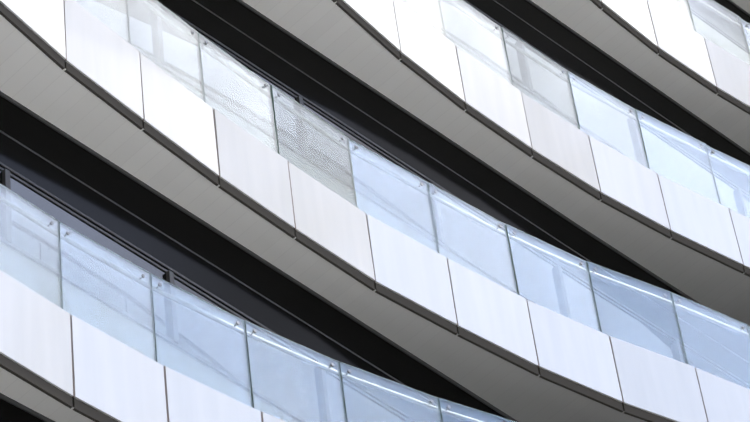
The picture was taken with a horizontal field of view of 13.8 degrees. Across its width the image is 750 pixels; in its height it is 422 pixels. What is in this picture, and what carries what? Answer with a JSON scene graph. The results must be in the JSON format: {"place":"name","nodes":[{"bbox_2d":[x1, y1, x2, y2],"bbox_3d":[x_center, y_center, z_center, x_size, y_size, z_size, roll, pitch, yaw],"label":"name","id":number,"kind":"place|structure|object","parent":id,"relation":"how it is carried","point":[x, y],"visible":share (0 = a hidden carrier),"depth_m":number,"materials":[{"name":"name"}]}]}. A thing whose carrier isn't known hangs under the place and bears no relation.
{"place":"outdoors","nodes":[
{"label":"outdoors","id":0,"kind":"place"},
{"bbox_2d":[0,38,593,421],"bbox_3d":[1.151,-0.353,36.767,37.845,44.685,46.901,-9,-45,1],"label":"facade sill spandrels","id":1,"kind":"object","parent":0,"point":[158,347],"depth_m":30.01,"materials":[{"name":"white metal"}]},
{"bbox_2d":[0,0,749,421],"bbox_3d":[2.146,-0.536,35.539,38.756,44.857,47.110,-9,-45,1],"label":"balcony fascia panels","id":2,"kind":"object","parent":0,"point":[114,378],"visible":0.98,"depth_m":33.85,"materials":[{"name":"white metal"}]},
{"bbox_2d":[0,0,749,421],"bbox_3d":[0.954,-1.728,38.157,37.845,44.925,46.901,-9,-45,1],"label":"facade bulkhead panels","id":3,"kind":"object","parent":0,"point":[106,180],"visible":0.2,"depth_m":34.76,"materials":[{"name":"black metal"}]},
{"bbox_2d":[0,0,749,421],"bbox_3d":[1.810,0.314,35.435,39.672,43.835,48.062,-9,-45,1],"label":"facade soffits","id":4,"kind":"object","parent":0,"point":[38,80],"visible":0.27,"depth_m":34.58,"materials":[{"name":"grey metal"}]},
{"bbox_2d":[0,0,749,421],"bbox_3d":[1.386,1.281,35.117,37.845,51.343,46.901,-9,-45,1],"label":"window glazing","id":5,"kind":"structure","parent":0,"point":[60,214],"depth_m":33.91,"materials":[{"name":"clear glass"}]},
{"bbox_2d":[0,0,749,421],"bbox_3d":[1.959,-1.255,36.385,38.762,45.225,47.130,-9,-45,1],"label":"glass balustrades","id":6,"kind":"object","parent":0,"point":[388,172],"visible":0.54,"depth_m":34.30,"materials":[{"name":"clear glass"}]},
{"bbox_2d":[0,0,749,421],"bbox_3d":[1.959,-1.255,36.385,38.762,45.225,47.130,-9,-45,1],"label":"polished glass edges","id":7,"kind":"object","parent":6,"relation":"attached to","point":[430,208],"visible":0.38,"depth_m":34.33,"materials":[{"name":"clear glass"}]},
{"bbox_2d":[0,0,749,421],"bbox_3d":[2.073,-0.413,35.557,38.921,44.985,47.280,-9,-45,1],"label":"fascia bottom edge","id":8,"kind":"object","parent":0,"point":[40,384],"depth_m":33.66,"materials":[{"name":"black metal"}]},
{"bbox_2d":[0,0,749,421],"bbox_3d":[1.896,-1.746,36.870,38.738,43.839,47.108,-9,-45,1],"label":"building facade","id":9,"kind":"structure","parent":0,"point":[406,170],"depth_m":33.51,"materials":[{"name":"grey metal"}]},
{"bbox_2d":[0,0,749,421],"bbox_3d":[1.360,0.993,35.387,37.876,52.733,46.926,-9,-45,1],"label":"window frames","id":10,"kind":"structure","parent":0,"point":[170,272],"depth_m":34.26,"materials":[{"name":"black metal"}]},
{"bbox_2d":[0,0,749,421],"bbox_3d":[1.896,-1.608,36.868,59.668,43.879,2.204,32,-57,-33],"label":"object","id":11,"kind":"object","parent":10,"relation":"attached to","point":[226,324],"visible":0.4,"depth_m":34.11,"materials":[{"name":"silver metal"}]},
{"bbox_2d":[21,3,742,421],"bbox_3d":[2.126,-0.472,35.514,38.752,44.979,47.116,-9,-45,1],"label":"facade joint backing","id":12,"kind":"object","parent":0,"point":[407,299],"visible":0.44,"depth_m":34.35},
{"bbox_2d":[63,0,743,421],"bbox_3d":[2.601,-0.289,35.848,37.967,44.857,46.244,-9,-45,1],"label":"panel joints","id":13,"kind":"object","parent":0,"point":[369,238],"visible":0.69,"depth_m":33.59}
]}

